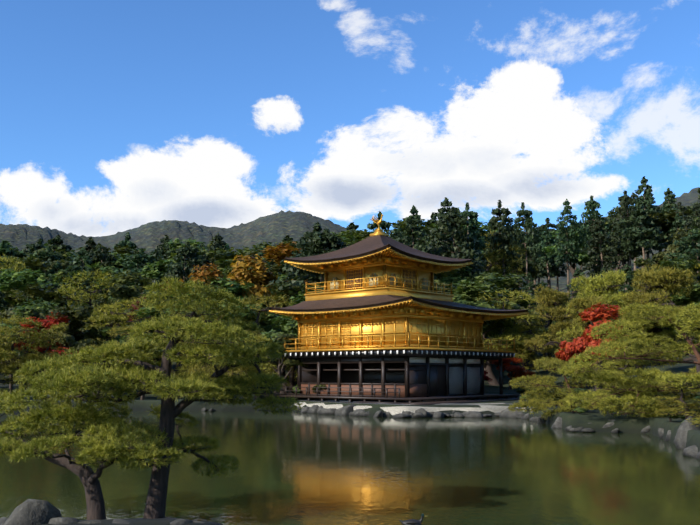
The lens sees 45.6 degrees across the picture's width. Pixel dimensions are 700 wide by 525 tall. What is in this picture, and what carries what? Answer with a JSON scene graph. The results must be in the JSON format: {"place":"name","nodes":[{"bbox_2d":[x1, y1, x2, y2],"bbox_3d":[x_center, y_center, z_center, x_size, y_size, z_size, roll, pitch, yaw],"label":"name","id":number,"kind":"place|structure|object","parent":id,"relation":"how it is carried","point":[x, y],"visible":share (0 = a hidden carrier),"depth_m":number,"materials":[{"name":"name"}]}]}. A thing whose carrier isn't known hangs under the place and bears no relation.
{"place":"outdoors","nodes":[
{"label":"outdoors","id":0,"kind":"place"},
{"bbox_2d":[0,411,699,524],"bbox_3d":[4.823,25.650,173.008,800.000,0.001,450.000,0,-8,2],"label":"pond water","id":1,"kind":"structure","parent":0,"point":[298,468],"depth_m":20.78,"materials":[{"name":"green liquid"}]},
{"bbox_2d":[0,187,699,524],"bbox_3d":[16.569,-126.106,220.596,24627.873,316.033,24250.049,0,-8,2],"label":"ground","id":2,"kind":"structure","parent":0,"point":[277,227],"depth_m":327.35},
{"bbox_2d":[0,240,26,272],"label":"cedar tree","id":3,"kind":"object","parent":2,"relation":"on","point":[5,251],"visible":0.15,"depth_m":152.57,"materials":[{"name":"green plant"}]},
{"bbox_2d":[0,289,28,374],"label":"broad tree","id":4,"kind":"object","parent":2,"relation":"on","point":[8,294],"visible":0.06,"depth_m":94.34,"materials":[{"name":"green plant"}]},
{"bbox_2d":[3,324,35,392],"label":"broad tree","id":5,"kind":"object","parent":2,"relation":"on","point":[20,354],"visible":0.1,"depth_m":68.97,"materials":[{"name":"green plant"}]},
{"bbox_2d":[0,254,41,364],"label":"pine tree","id":6,"kind":"object","parent":2,"relation":"on","point":[11,260],"depth_m":110.73,"materials":[{"name":"green plant"}]},
{"bbox_2d":[17,238,44,259],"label":"cedar tree","id":7,"kind":"object","parent":2,"relation":"on","point":[30,248],"visible":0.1,"depth_m":198.85,"materials":[{"name":"green plant"}]},
{"bbox_2d":[0,314,64,394],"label":"pine tree","id":8,"kind":"object","parent":2,"relation":"on","point":[13,354],"visible":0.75,"depth_m":60.55,"materials":[{"name":"green plant"}]},
{"bbox_2d":[0,284,74,375],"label":"broad tree","id":9,"kind":"object","parent":2,"relation":"on","point":[34,291],"visible":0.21,"depth_m":88.31,"materials":[{"name":"green plant"}]},
{"bbox_2d":[12,257,66,291],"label":"broad tree","id":10,"kind":"object","parent":2,"relation":"on","point":[31,264],"visible":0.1,"depth_m":137.42,"materials":[{"name":"green plant"}]},
{"bbox_2d":[0,268,79,307],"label":"broad tree","id":11,"kind":"object","parent":2,"relation":"on","point":[9,280],"visible":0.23,"depth_m":96.32,"materials":[{"name":"green plant"}]},
{"bbox_2d":[0,301,79,391],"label":"broad tree","id":12,"kind":"object","parent":2,"relation":"on","point":[20,310],"visible":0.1,"depth_m":73.94,"materials":[{"name":"green plant"}]},
{"bbox_2d":[15,321,69,398],"bbox_3d":[-22.392,7.429,62.268,4.941,6.286,4.103,4,-9,-30],"label":"pine tree","id":13,"kind":"object","parent":2,"relation":"on","point":[53,333],"visible":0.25,"depth_m":62.15,"materials":[{"name":"green plant"}]},
{"bbox_2d":[14,312,81,363],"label":"maple tree","id":14,"kind":"object","parent":2,"relation":"on","point":[46,326],"visible":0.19,"depth_m":71.25,"materials":[{"name":"red plant"}]},
{"bbox_2d":[30,247,72,351],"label":"cedar tree","id":15,"kind":"object","parent":2,"relation":"on","point":[48,252],"visible":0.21,"depth_m":153.15,"materials":[{"name":"green plant"}]},
{"bbox_2d":[26,247,81,276],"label":"broad tree","id":16,"kind":"object","parent":2,"relation":"on","point":[62,256],"visible":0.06,"depth_m":157.07,"materials":[{"name":"green plant"}]},
{"bbox_2d":[40,235,71,268],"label":"cedar tree","id":17,"kind":"object","parent":2,"relation":"on","point":[56,241],"visible":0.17,"depth_m":169.18,"materials":[{"name":"green plant"}]},
{"bbox_2d":[40,304,102,364],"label":"broad tree","id":18,"kind":"object","parent":2,"relation":"on","point":[75,339],"visible":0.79,"depth_m":71.46,"materials":[{"name":"green plant"}]},
{"bbox_2d":[52,269,94,302],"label":"broad tree","id":19,"kind":"object","parent":2,"relation":"on","point":[59,274],"visible":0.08,"depth_m":116.53,"materials":[{"name":"green plant"}]},
{"bbox_2d":[51,248,97,292],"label":"cedar tree","id":20,"kind":"object","parent":2,"relation":"on","point":[83,256],"visible":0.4,"depth_m":131.09,"materials":[{"name":"green plant"}]},
{"bbox_2d":[55,269,122,340],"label":"pine tree","id":21,"kind":"object","parent":2,"relation":"on","point":[89,295],"visible":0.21,"depth_m":93.42,"materials":[{"name":"green plant"}]},
{"bbox_2d":[71,303,112,338],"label":"broad tree","id":22,"kind":"object","parent":2,"relation":"on","point":[90,310],"visible":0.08,"depth_m":85.69,"materials":[{"name":"green plant"}]},
{"bbox_2d":[89,247,123,295],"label":"cedar tree","id":23,"kind":"object","parent":2,"relation":"on","point":[104,257],"visible":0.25,"depth_m":147.59,"materials":[{"name":"green plant"}]},
{"bbox_2d":[86,257,131,276],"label":"broad tree","id":24,"kind":"object","parent":2,"relation":"on","point":[117,264],"visible":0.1,"depth_m":147.40,"materials":[{"name":"green plant"}]},
{"bbox_2d":[100,326,126,391],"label":"broad tree","id":25,"kind":"object","parent":2,"relation":"on","point":[106,333],"visible":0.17,"depth_m":74.59,"materials":[{"name":"green plant"}]},
{"bbox_2d":[78,324,152,395],"bbox_3d":[-17.433,7.417,61.218,6.305,5.929,6.418,3,-6,-35],"label":"pine tree","id":26,"kind":"object","parent":2,"relation":"on","point":[124,328],"visible":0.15,"depth_m":60.50,"materials":[{"name":"green plant"}]},
{"bbox_2d":[72,297,172,374],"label":"pine tree","id":27,"kind":"object","parent":2,"relation":"on","point":[108,317],"visible":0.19,"depth_m":77.91,"materials":[{"name":"green plant"}]},
{"bbox_2d":[86,269,159,325],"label":"broad tree","id":28,"kind":"object","parent":2,"relation":"on","point":[123,291],"visible":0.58,"depth_m":95.88,"materials":[{"name":"green plant"}]},
{"bbox_2d":[112,232,147,269],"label":"cedar tree","id":29,"kind":"object","parent":2,"relation":"on","point":[130,244],"visible":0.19,"depth_m":241.64,"materials":[{"name":"green plant"}]},
{"bbox_2d":[95,248,168,294],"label":"cedar tree","id":30,"kind":"object","parent":2,"relation":"on","point":[139,258],"visible":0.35,"depth_m":128.45,"materials":[{"name":"green plant"}]},
{"bbox_2d":[0,274,302,519],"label":"pine tree","id":31,"kind":"object","parent":2,"relation":"on","point":[104,357],"visible":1,"depth_m":14.28,"materials":[{"name":"green plant"}]},
{"bbox_2d":[127,304,187,381],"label":"broad tree","id":32,"kind":"object","parent":2,"relation":"on","point":[152,312],"visible":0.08,"depth_m":75.11,"materials":[{"name":"green plant"}]},
{"bbox_2d":[133,258,186,285],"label":"broad tree","id":33,"kind":"object","parent":2,"relation":"on","point":[154,274],"visible":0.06,"depth_m":124.20,"materials":[{"name":"green plant"}]},
{"bbox_2d":[151,240,209,297],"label":"cedar tree","id":34,"kind":"object","parent":2,"relation":"on","point":[181,269],"visible":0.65,"depth_m":121.83,"materials":[{"name":"green plant"}]},
{"bbox_2d":[167,237,205,250],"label":"broad tree","id":35,"kind":"object","parent":2,"relation":"on","point":[174,243],"visible":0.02,"depth_m":232.11,"materials":[{"name":"green plant"}]},
{"bbox_2d":[157,245,223,274],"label":"broad tree","id":36,"kind":"object","parent":2,"relation":"on","point":[202,250],"visible":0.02,"depth_m":156.88,"materials":[{"name":"green plant"}]},
{"bbox_2d":[188,263,224,293],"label":"autumn tree","id":37,"kind":"object","parent":2,"relation":"on","point":[214,273],"visible":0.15,"depth_m":96.29,"materials":[{"name":"orange plant"}]},
{"bbox_2d":[170,314,250,398],"bbox_3d":[-9.780,6.846,59.523,6.893,6.737,7.017,7,-12,-39],"label":"pine tree","id":38,"kind":"object","parent":2,"relation":"on","point":[212,370],"visible":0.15,"depth_m":58.36,"materials":[{"name":"green plant"}]},
{"bbox_2d":[202,233,227,263],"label":"cedar tree","id":39,"kind":"object","parent":2,"relation":"on","point":[217,242],"visible":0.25,"depth_m":169.16,"materials":[{"name":"green plant"}]},
{"bbox_2d":[203,277,254,371],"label":"broad tree","id":40,"kind":"object","parent":2,"relation":"on","point":[235,288],"visible":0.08,"depth_m":95.17,"materials":[{"name":"green plant"}]},
{"bbox_2d":[205,246,258,275],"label":"broad tree","id":41,"kind":"object","parent":2,"relation":"on","point":[223,252],"visible":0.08,"depth_m":161.10,"materials":[{"name":"green plant"}]},
{"bbox_2d":[218,305,269,372],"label":"broad tree","id":42,"kind":"object","parent":2,"relation":"on","point":[246,318],"visible":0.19,"depth_m":72.25,"materials":[{"name":"green plant"}]},
{"bbox_2d":[227,253,277,303],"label":"autumn tree","id":43,"kind":"object","parent":2,"relation":"on","point":[257,280],"visible":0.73,"depth_m":98.90,"materials":[{"name":"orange plant"}]},
{"bbox_2d":[224,293,296,392],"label":"pine tree","id":44,"kind":"object","parent":2,"relation":"on","point":[262,298],"visible":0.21,"depth_m":71.93,"materials":[{"name":"green plant"}]},
{"bbox_2d":[229,334,293,398],"bbox_3d":[-6.746,7.940,62.776,5.439,5.305,5.185,4,-9,-11],"label":"pine tree","id":45,"kind":"object","parent":2,"relation":"on","point":[266,365],"visible":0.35,"depth_m":62.49,"materials":[{"name":"green plant"}]},
{"bbox_2d":[249,306,289,392],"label":"broad tree","id":46,"kind":"object","parent":2,"relation":"on","point":[267,326],"visible":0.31,"depth_m":73.47,"materials":[{"name":"green plant"}]},
{"bbox_2d":[261,315,297,393],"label":"broad tree","id":47,"kind":"object","parent":2,"relation":"on","point":[288,323],"visible":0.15,"depth_m":65.75,"materials":[{"name":"green plant"}]},
{"bbox_2d":[262,241,305,306],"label":"autumn tree","id":48,"kind":"object","parent":2,"relation":"on","point":[282,251],"visible":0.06,"depth_m":111.17,"materials":[{"name":"orange plant"}]},
{"bbox_2d":[264,333,306,394],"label":"broad tree","id":49,"kind":"object","parent":2,"relation":"on","point":[291,361],"visible":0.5,"depth_m":61.29,"materials":[{"name":"green plant"}]},
{"bbox_2d":[263,280,311,382],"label":"broad tree","id":50,"kind":"object","parent":2,"relation":"on","point":[286,292],"visible":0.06,"depth_m":86.72,"materials":[{"name":"green plant"}]},
{"bbox_2d":[275,222,344,287],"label":"cedar tree","id":51,"kind":"object","parent":2,"relation":"on","point":[307,235],"visible":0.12,"depth_m":95.48,"materials":[{"name":"green plant"}]},
{"bbox_2d":[269,227,351,299],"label":"cedar tree","id":52,"kind":"object","parent":2,"relation":"on","point":[328,240],"visible":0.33,"depth_m":87.59,"materials":[{"name":"green plant"}]},
{"bbox_2d":[0,404,699,524],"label":"shore rocks","id":53,"kind":"object","parent":2,"relation":"on","point":[32,512],"visible":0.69,"depth_m":28.57,"materials":[{"name":"grey stone"}]},
{"bbox_2d":[367,211,401,238],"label":"cedar tree","id":54,"kind":"object","parent":2,"relation":"on","point":[384,225],"visible":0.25,"depth_m":106.74,"materials":[{"name":"green plant"}]},
{"bbox_2d":[256,214,528,404],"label":"golden pavilion","id":55,"kind":"structure","parent":2,"relation":"on","point":[378,319],"depth_m":58.30,"materials":[{"name":"gold metal"}]},
{"bbox_2d":[402,205,429,244],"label":"cedar tree","id":56,"kind":"object","parent":2,"relation":"on","point":[413,211],"visible":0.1,"depth_m":111.40,"materials":[{"name":"green plant"}]},
{"bbox_2d":[394,215,442,279],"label":"cedar tree","id":57,"kind":"object","parent":2,"relation":"on","point":[412,230],"visible":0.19,"depth_m":100.09,"materials":[{"name":"green plant"}]},
{"bbox_2d":[431,197,452,278],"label":"cedar tree","id":58,"kind":"object","parent":2,"relation":"on","point":[445,203],"visible":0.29,"depth_m":122.12,"materials":[{"name":"green plant"}]},
{"bbox_2d":[434,267,472,298],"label":"broad tree","id":59,"kind":"object","parent":2,"relation":"on","point":[445,274],"visible":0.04,"depth_m":83.79,"materials":[{"name":"green plant"}]},
{"bbox_2d":[436,265,471,285],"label":"broad tree","id":60,"kind":"object","parent":2,"relation":"on","point":[452,280],"visible":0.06,"depth_m":101.82,"materials":[{"name":"green plant"}]},
{"bbox_2d":[422,206,487,280],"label":"cedar tree","id":61,"kind":"object","parent":2,"relation":"on","point":[452,219],"visible":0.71,"depth_m":104.71,"materials":[{"name":"green plant"}]},
{"bbox_2d":[452,202,490,274],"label":"cedar tree","id":62,"kind":"object","parent":2,"relation":"on","point":[471,228],"visible":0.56,"depth_m":125.73,"materials":[{"name":"green plant"}]},
{"bbox_2d":[452,279,515,337],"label":"broad tree","id":63,"kind":"object","parent":2,"relation":"on","point":[490,327],"visible":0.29,"depth_m":77.11,"materials":[{"name":"green plant"}]},
{"bbox_2d":[475,231,526,289],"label":"tree","id":64,"kind":"object","parent":2,"relation":"on","point":[494,261],"visible":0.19,"depth_m":130.04,"materials":[{"name":"green plant"}]},
{"bbox_2d":[482,200,523,301],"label":"cedar tree","id":65,"kind":"object","parent":2,"relation":"on","point":[500,213],"visible":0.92,"depth_m":130.68,"materials":[{"name":"green plant"}]},
{"bbox_2d":[469,272,545,350],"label":"broad tree","id":66,"kind":"object","parent":2,"relation":"on","point":[495,281],"visible":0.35,"depth_m":91.61,"materials":[{"name":"green plant"}]},
{"bbox_2d":[476,288,547,385],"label":"pine tree","id":67,"kind":"object","parent":2,"relation":"on","point":[488,365],"visible":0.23,"depth_m":77.60,"materials":[{"name":"green plant"}]},
{"bbox_2d":[489,357,535,389],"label":"maple tree","id":68,"kind":"object","parent":2,"relation":"on","point":[509,368],"visible":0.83,"depth_m":72.63,"materials":[{"name":"red plant"}]},
{"bbox_2d":[492,242,538,290],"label":"broad tree","id":69,"kind":"object","parent":2,"relation":"on","point":[532,269],"visible":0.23,"depth_m":145.00,"materials":[{"name":"green plant"}]},
{"bbox_2d":[503,202,541,305],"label":"cedar tree","id":70,"kind":"object","parent":2,"relation":"on","point":[530,236],"visible":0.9,"depth_m":139.72,"materials":[{"name":"green plant"}]},
{"bbox_2d":[519,272,538,305],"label":"cedar tree","id":71,"kind":"object","parent":2,"relation":"on","point":[529,287],"visible":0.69,"depth_m":124.93,"materials":[{"name":"green plant"}]},
{"bbox_2d":[502,312,559,381],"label":"pine tree","id":72,"kind":"object","parent":2,"relation":"on","point":[543,334],"visible":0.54,"depth_m":78.54,"materials":[{"name":"green plant"}]},
{"bbox_2d":[524,228,559,291],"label":"cedar tree","id":73,"kind":"object","parent":2,"relation":"on","point":[544,271],"visible":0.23,"depth_m":197.69,"materials":[{"name":"green plant"}]},
{"bbox_2d":[535,226,559,288],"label":"cedar tree","id":74,"kind":"object","parent":2,"relation":"on","point":[546,235],"visible":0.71,"depth_m":168.86,"materials":[{"name":"green plant"}]},
{"bbox_2d":[508,357,603,419],"bbox_3d":[10.449,6.379,41.775,5.173,3.455,3.603,0,-8,2],"label":"pine tree","id":75,"kind":"object","parent":2,"relation":"on","point":[538,406],"visible":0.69,"depth_m":41.61,"materials":[{"name":"green plant"}]},
{"bbox_2d":[550,234,570,290],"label":"cedar tree","id":76,"kind":"object","parent":2,"relation":"on","point":[562,272],"visible":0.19,"depth_m":200.51,"materials":[{"name":"green plant"}]},
{"bbox_2d":[524,285,603,364],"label":"tree","id":77,"kind":"object","parent":2,"relation":"on","point":[546,298],"visible":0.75,"depth_m":73.50,"materials":[{"name":"green plant"}]},
{"bbox_2d":[552,199,583,296],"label":"cedar tree","id":78,"kind":"object","parent":2,"relation":"on","point":[570,244],"visible":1,"depth_m":148.99,"materials":[{"name":"green plant"}]},
{"bbox_2d":[557,388,579,412],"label":"pine tree","id":79,"kind":"object","parent":2,"relation":"on","point":[569,408],"visible":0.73,"depth_m":40.11,"materials":[{"name":"green plant"}]},
{"bbox_2d":[543,229,603,298],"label":"broad tree","id":80,"kind":"object","parent":2,"relation":"on","point":[583,258],"visible":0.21,"depth_m":159.14,"materials":[{"name":"green plant"}]},
{"bbox_2d":[549,295,621,388],"bbox_3d":[18.736,6.506,64.708,7.024,7.756,6.356,5,-7,-26],"label":"tree","id":81,"kind":"object","parent":2,"relation":"on","point":[580,304],"visible":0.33,"depth_m":63.96,"materials":[{"name":"green plant"}]},
{"bbox_2d":[555,302,628,390],"bbox_3d":[17.527,6.351,58.987,5.472,7.010,6.341,0,-8,-21],"label":"maple tree","id":82,"kind":"object","parent":2,"relation":"on","point":[579,344],"visible":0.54,"depth_m":58.25,"materials":[{"name":"red plant"}]},
{"bbox_2d":[575,195,612,264],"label":"cedar tree","id":83,"kind":"object","parent":2,"relation":"on","point":[592,204],"visible":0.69,"depth_m":150.03,"materials":[{"name":"green plant"}]},
{"bbox_2d":[581,218,620,304],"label":"cedar tree","id":84,"kind":"object","parent":2,"relation":"on","point":[593,242],"visible":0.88,"depth_m":136.03,"materials":[{"name":"green plant"}]},
{"bbox_2d":[556,268,678,380],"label":"tree","id":85,"kind":"object","parent":2,"relation":"on","point":[612,281],"visible":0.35,"depth_m":66.70,"materials":[{"name":"green plant"}]},
{"bbox_2d":[604,205,630,268],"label":"broad tree","id":86,"kind":"object","parent":2,"relation":"on","point":[612,213],"visible":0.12,"depth_m":196.36,"materials":[{"name":"green plant"}]},
{"bbox_2d":[589,348,651,405],"bbox_3d":[14.674,6.344,45.156,4.312,3.602,4.100,2,-5,-4],"label":"tree","id":87,"kind":"object","parent":2,"relation":"on","point":[624,365],"visible":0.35,"depth_m":45.81,"materials":[{"name":"green plant"}]},
{"bbox_2d":[604,232,637,289],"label":"cedar tree","id":88,"kind":"object","parent":2,"relation":"on","point":[624,257],"visible":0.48,"depth_m":146.44,"materials":[{"name":"green plant"}]},
{"bbox_2d":[607,190,642,268],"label":"cedar tree","id":89,"kind":"object","parent":2,"relation":"on","point":[626,201],"visible":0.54,"depth_m":140.35,"materials":[{"name":"green plant"}]},
{"bbox_2d":[616,264,637,298],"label":"cedar tree","id":90,"kind":"object","parent":2,"relation":"on","point":[629,276],"visible":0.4,"depth_m":115.51,"materials":[{"name":"green plant"}]},
{"bbox_2d":[558,302,699,417],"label":"pine tree","id":91,"kind":"object","parent":2,"relation":"on","point":[618,343],"visible":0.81,"depth_m":36.79,"materials":[{"name":"green plant"}]},
{"bbox_2d":[625,258,655,298],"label":"broad tree","id":92,"kind":"object","parent":2,"relation":"on","point":[639,262],"visible":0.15,"depth_m":120.60,"materials":[{"name":"green plant"}]},
{"bbox_2d":[616,203,667,268],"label":"cedar tree","id":93,"kind":"object","parent":2,"relation":"on","point":[645,235],"visible":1,"depth_m":135.63,"materials":[{"name":"green plant"}]},
{"bbox_2d":[607,375,686,415],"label":"pine tree","id":94,"kind":"object","parent":2,"relation":"on","point":[664,393],"visible":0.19,"depth_m":37.86,"materials":[{"name":"green plant"}]},
{"bbox_2d":[627,176,669,267],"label":"cedar tree","id":95,"kind":"object","parent":2,"relation":"on","point":[645,200],"visible":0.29,"depth_m":150.74,"materials":[{"name":"green plant"}]},
{"bbox_2d":[617,263,699,366],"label":"tree","id":96,"kind":"object","parent":2,"relation":"on","point":[664,279],"visible":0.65,"depth_m":64.44,"materials":[{"name":"green plant"}]},
{"bbox_2d":[630,210,695,268],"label":"broad tree","id":97,"kind":"object","parent":2,"relation":"on","point":[664,224],"visible":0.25,"depth_m":144.11,"materials":[{"name":"green plant"}]},
{"bbox_2d":[642,302,699,398],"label":"pine tree","id":98,"kind":"object","parent":2,"relation":"on","point":[696,366],"depth_m":47.19,"materials":[{"name":"green plant"}]},
{"bbox_2d":[660,188,683,230],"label":"cedar tree","id":99,"kind":"object","parent":2,"relation":"on","point":[669,195],"visible":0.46,"depth_m":162.07,"materials":[{"name":"green plant"}]},
{"bbox_2d":[647,258,699,342],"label":"broad tree","id":100,"kind":"object","parent":2,"relation":"on","point":[689,264],"visible":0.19,"depth_m":95.59,"materials":[{"name":"green plant"}]},
{"bbox_2d":[652,371,699,418],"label":"pine tree","id":101,"kind":"object","parent":2,"relation":"on","point":[687,407],"visible":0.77,"depth_m":32.45,"materials":[{"name":"green plant"}]},
{"bbox_2d":[652,227,699,271],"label":"broad tree","id":102,"kind":"object","parent":2,"relation":"on","point":[679,234],"visible":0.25,"depth_m":128.93,"materials":[{"name":"green plant"}]},
{"bbox_2d":[653,304,699,392],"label":"pine tree","id":103,"kind":"object","parent":2,"relation":"on","point":[690,381],"visible":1,"depth_m":30.33,"materials":[{"name":"green plant"}]},
{"bbox_2d":[666,214,691,267],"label":"cedar tree","id":104,"kind":"object","parent":2,"relation":"on","point":[679,222],"visible":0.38,"depth_m":138.91,"materials":[{"name":"green plant"}]},
{"bbox_2d":[663,228,699,299],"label":"tree","id":105,"kind":"object","parent":2,"relation":"on","point":[686,252],"visible":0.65,"depth_m":119.71,"materials":[{"name":"green plant"}]},
{"bbox_2d":[667,284,699,328],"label":"broad tree","id":106,"kind":"object","parent":2,"relation":"on","point":[679,300],"visible":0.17,"depth_m":81.91,"materials":[{"name":"green plant"}]},
{"bbox_2d":[683,188,699,229],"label":"cedar tree","id":107,"kind":"object","parent":2,"relation":"on","point":[697,209],"visible":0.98,"depth_m":171.05,"materials":[{"name":"green plant"}]},
{"bbox_2d":[0,0,699,236],"label":"sky","id":108,"kind":"structure","parent":0,"point":[116,116],"materials":[{"name":"blue"}]},
{"bbox_2d":[294,400,530,414],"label":"shore","id":109,"kind":"structure","parent":0,"point":[400,409],"depth_m":50.07,"materials":[{"name":"stone"}]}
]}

